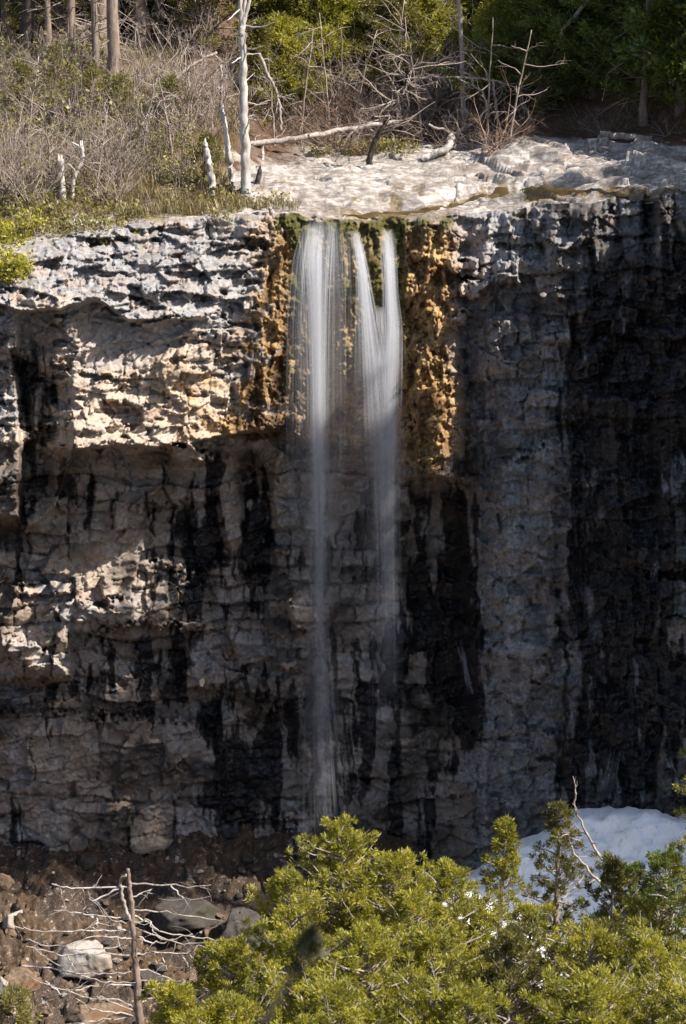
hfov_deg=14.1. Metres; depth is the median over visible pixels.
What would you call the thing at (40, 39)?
bare shrub
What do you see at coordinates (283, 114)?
brushwood
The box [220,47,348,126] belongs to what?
bare shrub
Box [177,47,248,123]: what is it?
bare shrub
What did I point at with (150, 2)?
cedar tree
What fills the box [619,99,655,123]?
brushwood
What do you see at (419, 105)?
bare sapling
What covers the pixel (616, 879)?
cedar tree
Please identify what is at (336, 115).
brushwood
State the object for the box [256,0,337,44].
cedar tree
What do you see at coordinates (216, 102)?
bare shrub
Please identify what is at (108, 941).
rubble stone
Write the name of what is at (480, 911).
cedar tree
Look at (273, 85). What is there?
leaning dead tree
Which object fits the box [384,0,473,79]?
cedar tree
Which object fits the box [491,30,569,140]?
bare sapling
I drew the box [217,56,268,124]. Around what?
bare shrub
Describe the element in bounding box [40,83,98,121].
thicket shrub
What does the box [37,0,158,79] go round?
forest tree
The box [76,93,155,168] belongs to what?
bare shrub
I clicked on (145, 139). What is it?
thicket shrub
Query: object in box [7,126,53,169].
bare shrub
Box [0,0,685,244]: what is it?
plateau
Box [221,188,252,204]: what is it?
grass tuft
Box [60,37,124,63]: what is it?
thicket shrub
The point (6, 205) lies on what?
grass tuft
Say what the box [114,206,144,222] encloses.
grass tuft
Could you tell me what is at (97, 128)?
thicket shrub
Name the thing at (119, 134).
thicket shrub
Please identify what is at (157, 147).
thicket shrub
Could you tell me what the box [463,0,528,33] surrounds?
bare shrub
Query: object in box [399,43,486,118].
bare shrub
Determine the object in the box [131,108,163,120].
thicket shrub
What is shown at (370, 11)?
cedar tree
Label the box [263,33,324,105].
bare shrub
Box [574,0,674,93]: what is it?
cedar tree
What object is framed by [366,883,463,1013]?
cedar tree
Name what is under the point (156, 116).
thicket shrub
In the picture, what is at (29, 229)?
grass tuft
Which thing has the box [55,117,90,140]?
thicket shrub
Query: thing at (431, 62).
bare shrub
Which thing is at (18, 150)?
bare shrub
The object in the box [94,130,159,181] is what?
bare shrub
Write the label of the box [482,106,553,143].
brushwood
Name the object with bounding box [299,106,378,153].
brushwood
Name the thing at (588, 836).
bare leader
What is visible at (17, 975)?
boulder
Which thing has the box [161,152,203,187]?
thicket shrub
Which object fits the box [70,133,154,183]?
bare shrub
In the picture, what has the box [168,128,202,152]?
thicket shrub
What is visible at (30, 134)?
bare shrub
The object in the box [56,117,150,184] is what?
bare shrub
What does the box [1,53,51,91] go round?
thicket shrub
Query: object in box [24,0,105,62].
forest tree
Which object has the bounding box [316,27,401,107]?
bare shrub
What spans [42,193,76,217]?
grass tuft
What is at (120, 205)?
grass tuft
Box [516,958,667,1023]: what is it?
cedar tree
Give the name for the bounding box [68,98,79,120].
leaning dead tree
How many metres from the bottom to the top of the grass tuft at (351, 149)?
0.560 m
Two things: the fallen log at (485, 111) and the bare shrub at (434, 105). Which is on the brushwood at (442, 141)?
the fallen log at (485, 111)
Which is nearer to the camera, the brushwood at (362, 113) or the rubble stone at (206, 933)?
the rubble stone at (206, 933)
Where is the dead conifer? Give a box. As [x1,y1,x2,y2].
[13,868,240,1023]
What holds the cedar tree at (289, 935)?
on the ground at (35, 866)
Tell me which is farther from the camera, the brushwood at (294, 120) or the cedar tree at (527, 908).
the brushwood at (294, 120)
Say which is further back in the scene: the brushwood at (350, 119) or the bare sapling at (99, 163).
the brushwood at (350, 119)
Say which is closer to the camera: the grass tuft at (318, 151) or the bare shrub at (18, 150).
the bare shrub at (18, 150)
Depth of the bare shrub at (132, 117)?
65.41 m
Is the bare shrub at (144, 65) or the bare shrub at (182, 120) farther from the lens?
the bare shrub at (144, 65)
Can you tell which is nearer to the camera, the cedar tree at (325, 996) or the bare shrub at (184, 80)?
the cedar tree at (325, 996)
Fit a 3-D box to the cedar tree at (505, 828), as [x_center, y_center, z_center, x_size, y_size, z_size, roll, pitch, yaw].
[2.913,10.127,51.736,1.320,9.680,1.028,-12,20,-37]
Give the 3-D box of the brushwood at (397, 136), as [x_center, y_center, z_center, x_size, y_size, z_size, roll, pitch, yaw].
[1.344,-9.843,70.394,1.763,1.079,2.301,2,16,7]
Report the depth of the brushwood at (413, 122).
70.33 m
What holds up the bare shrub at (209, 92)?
on the plateau
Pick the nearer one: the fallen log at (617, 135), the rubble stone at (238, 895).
the rubble stone at (238, 895)
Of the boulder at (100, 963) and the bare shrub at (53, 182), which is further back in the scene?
the bare shrub at (53, 182)
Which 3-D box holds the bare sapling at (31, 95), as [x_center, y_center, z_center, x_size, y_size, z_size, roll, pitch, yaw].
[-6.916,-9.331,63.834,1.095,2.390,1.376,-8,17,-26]
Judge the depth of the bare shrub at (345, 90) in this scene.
70.51 m
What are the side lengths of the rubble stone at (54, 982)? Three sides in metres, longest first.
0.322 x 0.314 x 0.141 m
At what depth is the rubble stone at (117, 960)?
60.97 m
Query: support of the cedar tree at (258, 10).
on the plateau
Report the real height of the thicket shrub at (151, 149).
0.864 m
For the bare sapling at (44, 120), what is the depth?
62.02 m
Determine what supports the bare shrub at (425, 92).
on the plateau
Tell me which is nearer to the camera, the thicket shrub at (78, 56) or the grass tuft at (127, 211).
the grass tuft at (127, 211)
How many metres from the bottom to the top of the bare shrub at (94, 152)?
1.584 m
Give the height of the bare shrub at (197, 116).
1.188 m
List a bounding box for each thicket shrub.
[0,17,55,56]
[0,28,53,81]
[0,38,30,71]
[0,39,37,81]
[0,46,25,78]
[0,59,39,84]
[0,66,49,101]
[0,68,87,129]
[0,76,32,105]
[0,81,19,121]
[0,83,16,124]
[0,102,43,142]
[0,107,39,134]
[0,107,52,172]
[0,137,27,183]
[0,147,29,181]
[0,165,59,202]
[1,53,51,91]
[1,136,50,181]
[1,144,46,181]
[3,36,42,71]
[11,35,62,65]
[11,87,114,138]
[19,118,104,168]
[26,45,101,83]
[27,146,84,188]
[34,30,106,68]
[37,44,88,72]
[37,149,79,181]
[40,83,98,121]
[44,35,105,69]
[44,51,105,91]
[47,50,105,82]
[48,44,91,61]
[48,115,107,143]
[51,88,113,123]
[52,111,104,144]
[52,121,117,153]
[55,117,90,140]
[57,116,120,147]
[58,44,91,80]
[59,76,90,110]
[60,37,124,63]
[61,18,121,59]
[65,161,107,189]
[67,74,98,100]
[72,67,130,108]
[72,70,127,110]
[77,69,113,100]
[82,113,119,134]
[84,112,143,149]
[84,129,142,169]
[91,82,143,121]
[96,75,135,104]
[103,76,146,107]
[105,82,180,122]
[113,119,168,155]
[123,128,159,148]
[128,104,177,128]
[128,140,170,174]
[130,147,159,169]
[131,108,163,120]
[131,124,182,159]
[133,151,181,183]
[134,110,182,147]
[143,119,194,148]
[145,114,197,144]
[152,170,194,204]
[153,149,216,185]
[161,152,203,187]
[162,143,228,186]
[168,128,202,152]
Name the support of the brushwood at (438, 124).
on the plateau
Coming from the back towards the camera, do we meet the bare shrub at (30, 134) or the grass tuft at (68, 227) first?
the bare shrub at (30, 134)
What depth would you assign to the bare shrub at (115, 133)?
64.60 m
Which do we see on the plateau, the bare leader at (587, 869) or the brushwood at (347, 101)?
the brushwood at (347, 101)
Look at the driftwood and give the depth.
65.92 m
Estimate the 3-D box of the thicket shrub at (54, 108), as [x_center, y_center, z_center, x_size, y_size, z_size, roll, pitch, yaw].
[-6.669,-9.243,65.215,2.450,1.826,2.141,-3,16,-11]
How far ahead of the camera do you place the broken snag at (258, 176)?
63.22 m
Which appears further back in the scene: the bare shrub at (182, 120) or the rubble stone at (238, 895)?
the bare shrub at (182, 120)
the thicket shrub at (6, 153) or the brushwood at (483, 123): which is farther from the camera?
the brushwood at (483, 123)
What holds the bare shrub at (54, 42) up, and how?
on the plateau
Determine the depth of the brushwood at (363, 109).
70.16 m
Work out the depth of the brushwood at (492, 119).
70.14 m
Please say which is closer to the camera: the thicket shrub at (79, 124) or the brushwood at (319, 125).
the thicket shrub at (79, 124)
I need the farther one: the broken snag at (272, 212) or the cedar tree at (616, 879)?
the broken snag at (272, 212)
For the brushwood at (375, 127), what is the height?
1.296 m
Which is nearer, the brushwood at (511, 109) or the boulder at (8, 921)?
the boulder at (8, 921)
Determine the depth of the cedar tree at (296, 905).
46.32 m
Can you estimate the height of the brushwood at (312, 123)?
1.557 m
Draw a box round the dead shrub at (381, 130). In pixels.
[320,33,468,164]
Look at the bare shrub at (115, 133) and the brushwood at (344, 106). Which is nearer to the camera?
the bare shrub at (115, 133)
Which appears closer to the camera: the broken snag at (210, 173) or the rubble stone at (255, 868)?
the broken snag at (210, 173)
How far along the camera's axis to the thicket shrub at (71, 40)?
68.08 m
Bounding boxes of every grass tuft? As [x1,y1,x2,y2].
[0,184,27,205]
[0,199,28,219]
[2,196,40,213]
[2,201,26,215]
[4,187,43,210]
[17,201,53,219]
[17,223,39,238]
[32,178,68,196]
[33,222,59,233]
[34,205,64,223]
[35,200,67,214]
[37,214,72,232]
[38,199,67,219]
[42,184,74,203]
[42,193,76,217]
[46,213,90,229]
[46,226,73,237]
[47,210,70,221]
[53,174,99,193]
[56,218,82,232]
[61,210,98,230]
[62,200,107,221]
[71,187,112,209]
[73,214,111,239]
[75,184,94,200]
[82,197,119,216]
[86,227,116,244]
[100,221,132,240]
[101,207,126,229]
[105,199,148,223]
[106,189,129,202]
[107,196,151,218]
[107,198,134,214]
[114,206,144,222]
[133,222,153,235]
[152,187,186,212]
[171,195,207,215]
[185,185,211,201]
[205,196,240,222]
[207,185,246,202]
[212,176,258,200]
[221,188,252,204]
[239,195,271,210]
[257,188,289,203]
[304,143,333,157]
[306,144,333,155]
[332,134,359,149]
[335,139,365,156]
[353,139,380,153]
[361,138,388,154]
[366,137,396,149]
[376,135,405,152]
[378,136,396,149]
[385,143,420,157]
[387,137,415,148]
[393,136,425,149]
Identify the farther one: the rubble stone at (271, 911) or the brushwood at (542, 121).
the brushwood at (542, 121)
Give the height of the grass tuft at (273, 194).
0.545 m
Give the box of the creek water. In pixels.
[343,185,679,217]
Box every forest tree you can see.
[0,0,14,42]
[2,1,43,37]
[4,0,61,58]
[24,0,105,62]
[35,0,97,51]
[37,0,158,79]
[55,0,143,52]
[68,0,173,87]
[76,0,85,31]
[118,0,188,49]
[154,0,201,49]
[184,0,245,48]
[195,0,230,33]
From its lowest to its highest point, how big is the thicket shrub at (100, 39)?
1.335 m
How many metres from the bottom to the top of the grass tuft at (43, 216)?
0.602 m
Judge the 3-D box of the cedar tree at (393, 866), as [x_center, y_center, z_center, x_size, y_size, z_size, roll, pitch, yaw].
[0.987,10.693,48.478,3.152,10.302,2.458,-8,18,-27]
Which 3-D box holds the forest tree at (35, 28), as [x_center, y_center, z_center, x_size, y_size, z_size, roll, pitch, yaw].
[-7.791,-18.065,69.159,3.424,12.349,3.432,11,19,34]
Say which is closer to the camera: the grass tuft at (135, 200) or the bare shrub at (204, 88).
the grass tuft at (135, 200)
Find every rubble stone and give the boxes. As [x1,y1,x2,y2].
[5,928,17,936]
[21,960,27,967]
[22,925,29,932]
[37,1010,48,1016]
[50,978,59,986]
[65,982,72,988]
[92,883,101,891]
[101,939,111,944]
[102,899,108,905]
[112,958,121,963]
[115,943,125,949]
[122,949,130,957]
[155,963,167,971]
[164,954,171,959]
[187,973,196,982]
[204,929,209,937]
[215,913,222,917]
[235,893,242,898]
[238,867,245,872]
[241,856,251,862]
[252,866,260,871]
[266,904,276,914]
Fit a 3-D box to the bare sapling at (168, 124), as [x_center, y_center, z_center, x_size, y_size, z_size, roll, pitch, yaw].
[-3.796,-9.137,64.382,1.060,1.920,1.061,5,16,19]
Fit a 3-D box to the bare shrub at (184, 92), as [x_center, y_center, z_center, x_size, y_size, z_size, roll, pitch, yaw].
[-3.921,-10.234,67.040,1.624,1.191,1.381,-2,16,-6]
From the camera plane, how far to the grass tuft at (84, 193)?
62.28 m
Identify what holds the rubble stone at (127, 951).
on the ground at (35, 866)
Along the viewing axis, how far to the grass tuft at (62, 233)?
60.41 m
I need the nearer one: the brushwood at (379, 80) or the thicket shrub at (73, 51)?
the thicket shrub at (73, 51)
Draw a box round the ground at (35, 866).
[0,809,541,1023]
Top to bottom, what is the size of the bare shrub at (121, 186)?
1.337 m
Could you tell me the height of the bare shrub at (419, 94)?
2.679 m
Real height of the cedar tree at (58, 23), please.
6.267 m
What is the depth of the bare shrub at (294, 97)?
71.01 m
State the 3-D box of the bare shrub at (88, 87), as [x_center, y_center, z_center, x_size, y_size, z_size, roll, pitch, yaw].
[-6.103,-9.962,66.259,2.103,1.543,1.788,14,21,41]
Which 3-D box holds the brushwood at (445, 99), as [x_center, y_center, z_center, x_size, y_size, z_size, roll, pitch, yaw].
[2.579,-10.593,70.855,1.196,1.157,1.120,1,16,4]
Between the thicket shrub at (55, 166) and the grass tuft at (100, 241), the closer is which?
the grass tuft at (100, 241)
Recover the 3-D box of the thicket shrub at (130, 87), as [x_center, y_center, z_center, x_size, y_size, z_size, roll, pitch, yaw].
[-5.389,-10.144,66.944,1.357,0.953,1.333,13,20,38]
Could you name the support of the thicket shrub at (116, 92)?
on the plateau
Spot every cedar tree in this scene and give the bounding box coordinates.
[0,0,66,40]
[0,0,90,27]
[0,58,53,122]
[0,981,42,1023]
[37,41,80,106]
[67,61,116,119]
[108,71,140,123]
[136,978,203,1023]
[146,0,258,51]
[147,0,188,11]
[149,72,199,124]
[170,969,300,1023]
[177,934,271,1023]
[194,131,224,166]
[221,912,380,1023]
[233,866,348,1012]
[234,15,286,126]
[246,12,333,113]
[248,0,277,18]
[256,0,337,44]
[257,961,389,1023]
[262,812,427,992]
[292,913,439,1023]
[295,0,372,85]
[310,846,503,1002]
[336,0,430,88]
[343,952,524,1023]
[363,915,505,1023]
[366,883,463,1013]
[384,0,455,53]
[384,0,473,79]
[393,855,516,1011]
[431,0,486,54]
[437,0,618,119]
[443,918,576,1023]
[454,892,513,1022]
[455,0,534,108]
[466,901,580,1020]
[478,813,533,1003]
[505,916,658,1023]
[514,911,649,1022]
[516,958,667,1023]
[519,799,599,996]
[522,0,636,99]
[543,894,685,1022]
[554,860,684,967]
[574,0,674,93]
[582,849,644,1008]
[584,0,685,116]
[596,911,685,1023]
[608,958,685,1023]
[611,0,685,102]
[625,840,685,1017]
[652,746,685,969]
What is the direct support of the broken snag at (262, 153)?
on the plateau
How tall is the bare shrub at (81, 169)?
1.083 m
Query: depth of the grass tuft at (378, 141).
69.17 m
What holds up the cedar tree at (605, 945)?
on the ground at (35, 866)
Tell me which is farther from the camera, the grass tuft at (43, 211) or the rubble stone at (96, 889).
the rubble stone at (96, 889)
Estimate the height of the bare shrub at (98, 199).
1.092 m
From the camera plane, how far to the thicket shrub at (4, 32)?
68.04 m
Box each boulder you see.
[0,873,14,892]
[0,976,13,993]
[2,910,22,928]
[4,966,42,991]
[57,940,111,979]
[67,1002,130,1023]
[77,857,97,870]
[140,971,164,995]
[151,896,220,935]
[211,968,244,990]
[218,907,264,964]
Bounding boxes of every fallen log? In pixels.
[250,118,397,147]
[428,123,477,144]
[454,102,492,132]
[600,131,651,140]
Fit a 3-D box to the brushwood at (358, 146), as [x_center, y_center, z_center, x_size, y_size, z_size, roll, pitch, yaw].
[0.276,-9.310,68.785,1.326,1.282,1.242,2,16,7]
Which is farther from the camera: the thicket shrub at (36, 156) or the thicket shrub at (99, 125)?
the thicket shrub at (99, 125)
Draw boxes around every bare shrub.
[0,35,34,93]
[0,44,30,86]
[0,60,16,109]
[0,67,91,118]
[0,86,37,146]
[0,89,67,132]
[0,111,72,168]
[0,113,98,187]
[0,114,64,176]
[0,127,55,182]
[0,136,39,207]
[0,141,63,211]
[0,146,45,205]
[0,147,51,199]
[0,148,24,196]
[1,75,33,114]
[1,132,52,178]
[1,152,39,187]
[3,111,69,160]
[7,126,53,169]
[7,139,88,196]
[8,42,94,88]
[9,170,52,208]
[17,36,65,92]
[23,32,108,92]
[26,7,87,74]
[27,24,86,74]
[28,70,83,115]
[34,167,82,193]
[35,136,78,195]
[37,71,121,128]
[37,85,59,118]
[38,0,147,56]
[45,128,98,175]
[48,152,85,196]
[50,66,132,118]
[50,84,91,113]
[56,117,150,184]
[56,121,104,162]
[61,42,107,76]
[63,131,143,185]
[64,101,153,147]
[65,9,89,43]
[65,119,130,178]
[68,128,172,185]
[69,110,130,152]
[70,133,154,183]
[73,64,157,127]
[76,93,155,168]
[76,160,131,205]
[79,101,140,141]
[81,57,127,80]
[82,41,171,101]
[83,94,172,139]
[88,153,162,204]
[90,141,137,169]
[91,42,140,85]
[92,90,161,129]
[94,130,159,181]
[99,89,143,124]
[100,14,202,81]
[107,108,170,147]
[118,0,184,43]
[120,40,172,86]
[125,96,150,121]
[127,53,169,92]
[138,1,216,65]
[141,78,229,135]
[143,36,221,92]
[148,56,213,109]
[149,68,212,112]
[154,57,232,105]
[154,83,211,137]
[156,39,236,112]
[160,65,202,99]
[161,6,218,50]
[165,94,220,134]
[168,103,191,134]
[172,67,231,131]
[176,76,253,123]
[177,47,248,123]
[182,22,238,83]
[182,71,219,106]
[187,109,239,136]
[201,32,255,77]
[201,55,250,102]
[207,100,256,133]
[212,11,262,64]
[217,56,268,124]
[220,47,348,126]
[257,73,342,119]
[260,68,300,115]
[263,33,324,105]
[276,12,366,89]
[278,41,359,123]
[283,5,371,78]
[295,26,343,96]
[310,26,400,97]
[315,56,371,118]
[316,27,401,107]
[366,17,478,119]
[372,3,425,78]
[383,69,458,125]
[386,34,468,115]
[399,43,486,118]
[400,40,452,86]
[405,21,459,93]
[415,61,472,115]
[423,9,464,59]
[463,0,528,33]
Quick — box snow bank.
[427,806,685,987]
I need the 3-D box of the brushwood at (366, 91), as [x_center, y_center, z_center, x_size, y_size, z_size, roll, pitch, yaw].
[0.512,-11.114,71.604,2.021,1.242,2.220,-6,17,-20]
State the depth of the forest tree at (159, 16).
70.54 m
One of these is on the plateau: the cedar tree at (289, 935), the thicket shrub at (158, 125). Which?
the thicket shrub at (158, 125)
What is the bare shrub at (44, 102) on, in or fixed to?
on the plateau
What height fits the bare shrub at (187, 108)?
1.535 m
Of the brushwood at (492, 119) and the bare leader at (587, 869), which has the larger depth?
the brushwood at (492, 119)
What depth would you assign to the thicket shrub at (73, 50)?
68.04 m
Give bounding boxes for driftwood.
[421,133,455,161]
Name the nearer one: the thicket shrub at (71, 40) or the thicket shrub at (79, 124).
the thicket shrub at (79, 124)
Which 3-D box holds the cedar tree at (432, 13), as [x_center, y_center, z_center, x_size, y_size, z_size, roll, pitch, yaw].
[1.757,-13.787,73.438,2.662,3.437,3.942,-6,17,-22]
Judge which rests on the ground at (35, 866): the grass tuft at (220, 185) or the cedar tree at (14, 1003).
the cedar tree at (14, 1003)
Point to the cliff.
(416, 573)
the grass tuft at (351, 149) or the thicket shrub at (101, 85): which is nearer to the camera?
the thicket shrub at (101, 85)
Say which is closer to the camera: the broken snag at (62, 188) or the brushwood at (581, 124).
the broken snag at (62, 188)
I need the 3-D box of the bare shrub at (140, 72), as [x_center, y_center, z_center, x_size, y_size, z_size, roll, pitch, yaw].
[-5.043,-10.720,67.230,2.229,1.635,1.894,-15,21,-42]
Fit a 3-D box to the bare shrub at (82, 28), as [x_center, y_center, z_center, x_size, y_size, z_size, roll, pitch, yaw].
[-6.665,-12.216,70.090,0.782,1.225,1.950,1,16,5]
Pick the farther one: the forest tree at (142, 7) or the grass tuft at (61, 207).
the forest tree at (142, 7)
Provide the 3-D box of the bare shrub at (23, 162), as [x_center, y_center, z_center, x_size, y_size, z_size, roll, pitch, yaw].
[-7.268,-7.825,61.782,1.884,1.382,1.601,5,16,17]
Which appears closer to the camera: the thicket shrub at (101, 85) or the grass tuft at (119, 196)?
the grass tuft at (119, 196)
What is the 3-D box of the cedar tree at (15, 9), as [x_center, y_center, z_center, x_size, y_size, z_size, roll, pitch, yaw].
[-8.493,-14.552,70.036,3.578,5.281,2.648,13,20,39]
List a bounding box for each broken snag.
[53,153,65,203]
[65,140,84,198]
[203,138,215,197]
[220,104,236,189]
[254,164,261,184]
[260,146,263,159]
[268,203,275,218]
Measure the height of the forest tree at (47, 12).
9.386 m
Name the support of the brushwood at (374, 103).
on the plateau
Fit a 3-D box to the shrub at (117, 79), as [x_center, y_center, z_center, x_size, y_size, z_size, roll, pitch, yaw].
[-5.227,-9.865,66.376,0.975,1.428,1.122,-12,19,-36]
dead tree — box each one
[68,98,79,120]
[124,33,226,117]
[128,98,169,134]
[134,55,164,99]
[180,62,203,100]
[203,81,225,103]
[205,46,237,106]
[227,0,274,198]
[258,53,294,130]
[433,0,498,142]
[433,70,535,126]
[463,76,495,106]
[481,79,511,119]
[544,0,589,100]
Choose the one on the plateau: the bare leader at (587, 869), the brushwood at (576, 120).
the brushwood at (576, 120)
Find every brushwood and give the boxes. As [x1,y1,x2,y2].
[262,107,320,137]
[264,108,322,132]
[264,109,308,151]
[265,80,342,125]
[267,103,314,142]
[269,65,340,126]
[269,82,363,127]
[288,97,338,142]
[289,88,385,155]
[289,100,368,143]
[292,53,364,97]
[295,84,376,133]
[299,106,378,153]
[302,69,383,117]
[306,122,348,146]
[307,82,381,120]
[308,88,358,138]
[312,67,382,122]
[314,100,387,138]
[317,104,377,141]
[318,71,400,138]
[319,78,367,130]
[324,79,422,120]
[329,61,410,108]
[330,115,374,154]
[332,67,364,89]
[332,81,440,133]
[342,90,391,134]
[353,101,396,139]
[356,38,402,92]
[356,46,406,97]
[366,105,424,140]
[369,62,454,116]
[374,85,481,141]
[400,94,504,149]
[402,30,470,98]
[406,70,458,122]
[407,55,471,105]
[410,83,486,140]
[414,72,492,117]
[421,81,493,127]
[422,102,459,135]
[423,120,473,146]
[427,92,500,123]
[428,94,508,150]
[431,66,487,102]
[431,87,495,138]
[435,45,507,97]
[437,83,456,113]
[437,103,493,131]
[442,116,494,142]
[452,105,503,130]
[457,70,558,154]
[459,74,547,113]
[467,119,518,156]
[468,70,542,134]
[468,96,528,132]
[478,78,578,125]
[481,74,532,132]
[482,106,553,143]
[497,86,540,133]
[499,91,552,126]
[499,113,523,131]
[509,95,545,129]
[511,106,560,122]
[533,128,554,137]
[554,105,599,134]
[560,96,585,116]
[561,115,602,130]
[572,108,627,134]
[580,116,622,136]
[591,74,622,96]
[597,104,643,132]
[599,113,643,131]
[605,116,644,139]
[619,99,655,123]
[640,110,685,137]
[643,105,685,126]
[661,107,684,124]
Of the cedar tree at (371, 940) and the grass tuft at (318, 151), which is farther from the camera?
the grass tuft at (318, 151)
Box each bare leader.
[545,934,569,978]
[554,809,614,895]
[572,777,625,889]
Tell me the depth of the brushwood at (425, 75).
71.40 m
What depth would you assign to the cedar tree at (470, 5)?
72.82 m
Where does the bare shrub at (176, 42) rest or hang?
on the plateau
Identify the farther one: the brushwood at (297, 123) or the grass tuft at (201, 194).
the brushwood at (297, 123)
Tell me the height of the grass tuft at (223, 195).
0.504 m
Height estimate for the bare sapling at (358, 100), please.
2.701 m
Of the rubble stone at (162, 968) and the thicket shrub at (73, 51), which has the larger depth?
the thicket shrub at (73, 51)
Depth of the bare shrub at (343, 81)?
70.33 m
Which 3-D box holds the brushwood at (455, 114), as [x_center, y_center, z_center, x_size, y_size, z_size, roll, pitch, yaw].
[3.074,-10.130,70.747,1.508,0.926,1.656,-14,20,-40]
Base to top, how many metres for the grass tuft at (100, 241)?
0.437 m
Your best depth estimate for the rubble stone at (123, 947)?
61.09 m
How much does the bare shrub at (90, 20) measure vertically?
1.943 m
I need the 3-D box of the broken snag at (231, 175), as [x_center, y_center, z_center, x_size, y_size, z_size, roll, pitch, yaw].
[-2.584,-8.171,62.630,0.366,2.112,0.181,-2,16,-7]
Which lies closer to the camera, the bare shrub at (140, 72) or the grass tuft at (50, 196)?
the grass tuft at (50, 196)
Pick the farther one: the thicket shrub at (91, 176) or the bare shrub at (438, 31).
the bare shrub at (438, 31)
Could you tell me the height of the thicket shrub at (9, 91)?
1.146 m
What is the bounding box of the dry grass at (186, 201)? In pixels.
[0,21,300,238]
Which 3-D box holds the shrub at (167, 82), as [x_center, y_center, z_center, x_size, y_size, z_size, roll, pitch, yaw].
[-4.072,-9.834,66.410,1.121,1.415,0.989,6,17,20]
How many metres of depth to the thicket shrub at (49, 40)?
69.35 m
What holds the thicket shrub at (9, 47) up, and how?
on the plateau
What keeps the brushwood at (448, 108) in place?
on the plateau
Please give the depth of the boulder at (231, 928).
61.19 m
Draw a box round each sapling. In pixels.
[10,53,59,145]
[15,88,73,188]
[72,96,118,197]
[132,58,174,157]
[151,77,195,158]
[249,40,282,145]
[260,919,326,1023]
[267,31,333,145]
[292,13,350,137]
[328,29,390,121]
[363,15,446,142]
[372,0,415,136]
[455,20,516,143]
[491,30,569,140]
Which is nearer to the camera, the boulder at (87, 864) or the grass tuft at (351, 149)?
the boulder at (87, 864)
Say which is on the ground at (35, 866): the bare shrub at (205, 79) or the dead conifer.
the dead conifer
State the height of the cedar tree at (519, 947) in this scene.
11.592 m
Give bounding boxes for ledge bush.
[0,201,49,248]
[0,244,36,284]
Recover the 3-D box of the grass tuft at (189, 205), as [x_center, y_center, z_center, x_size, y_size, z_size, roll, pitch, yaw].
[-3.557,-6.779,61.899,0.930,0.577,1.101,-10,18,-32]
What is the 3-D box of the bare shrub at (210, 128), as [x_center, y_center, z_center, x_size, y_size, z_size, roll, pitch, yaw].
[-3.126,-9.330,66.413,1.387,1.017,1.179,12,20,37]
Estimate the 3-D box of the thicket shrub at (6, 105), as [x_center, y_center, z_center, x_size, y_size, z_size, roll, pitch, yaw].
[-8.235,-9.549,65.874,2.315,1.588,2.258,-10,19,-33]
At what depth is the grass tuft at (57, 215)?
61.22 m
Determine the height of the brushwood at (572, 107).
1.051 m
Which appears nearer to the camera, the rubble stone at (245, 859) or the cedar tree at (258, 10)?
the rubble stone at (245, 859)
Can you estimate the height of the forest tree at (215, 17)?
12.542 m
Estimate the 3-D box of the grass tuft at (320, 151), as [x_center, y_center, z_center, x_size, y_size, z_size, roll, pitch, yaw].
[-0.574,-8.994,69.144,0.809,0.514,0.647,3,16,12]
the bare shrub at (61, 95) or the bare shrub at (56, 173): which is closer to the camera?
the bare shrub at (56, 173)
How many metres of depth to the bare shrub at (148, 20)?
70.72 m
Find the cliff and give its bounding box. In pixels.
[0,191,685,874]
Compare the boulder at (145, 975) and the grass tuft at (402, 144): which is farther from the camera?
the grass tuft at (402, 144)
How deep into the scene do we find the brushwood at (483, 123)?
70.21 m
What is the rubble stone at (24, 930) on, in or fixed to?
on the ground at (35, 866)
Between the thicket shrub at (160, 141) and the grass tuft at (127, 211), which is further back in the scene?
the thicket shrub at (160, 141)
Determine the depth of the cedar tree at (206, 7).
70.67 m
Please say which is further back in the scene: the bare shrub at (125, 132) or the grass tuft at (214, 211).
the bare shrub at (125, 132)
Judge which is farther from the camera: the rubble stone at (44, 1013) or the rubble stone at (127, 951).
the rubble stone at (127, 951)
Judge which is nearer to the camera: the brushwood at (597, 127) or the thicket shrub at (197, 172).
the thicket shrub at (197, 172)
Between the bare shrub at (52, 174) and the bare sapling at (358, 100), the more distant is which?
the bare sapling at (358, 100)
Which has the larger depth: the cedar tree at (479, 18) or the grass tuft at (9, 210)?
the cedar tree at (479, 18)
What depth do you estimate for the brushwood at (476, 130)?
70.03 m
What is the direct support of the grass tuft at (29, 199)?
on the plateau
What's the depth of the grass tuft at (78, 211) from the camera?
61.36 m
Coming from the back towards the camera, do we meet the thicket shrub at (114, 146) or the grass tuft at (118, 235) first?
the thicket shrub at (114, 146)
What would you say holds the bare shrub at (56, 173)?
on the plateau
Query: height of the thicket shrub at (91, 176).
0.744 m
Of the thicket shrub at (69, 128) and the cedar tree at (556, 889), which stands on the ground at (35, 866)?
the cedar tree at (556, 889)
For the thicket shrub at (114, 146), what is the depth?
63.64 m
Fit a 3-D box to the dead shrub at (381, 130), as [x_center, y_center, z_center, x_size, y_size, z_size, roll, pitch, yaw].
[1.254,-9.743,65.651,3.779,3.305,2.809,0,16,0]
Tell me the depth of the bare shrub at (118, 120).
65.20 m
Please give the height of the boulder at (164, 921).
0.958 m
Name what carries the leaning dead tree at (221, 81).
on the plateau
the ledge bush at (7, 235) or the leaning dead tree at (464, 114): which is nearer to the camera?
the ledge bush at (7, 235)

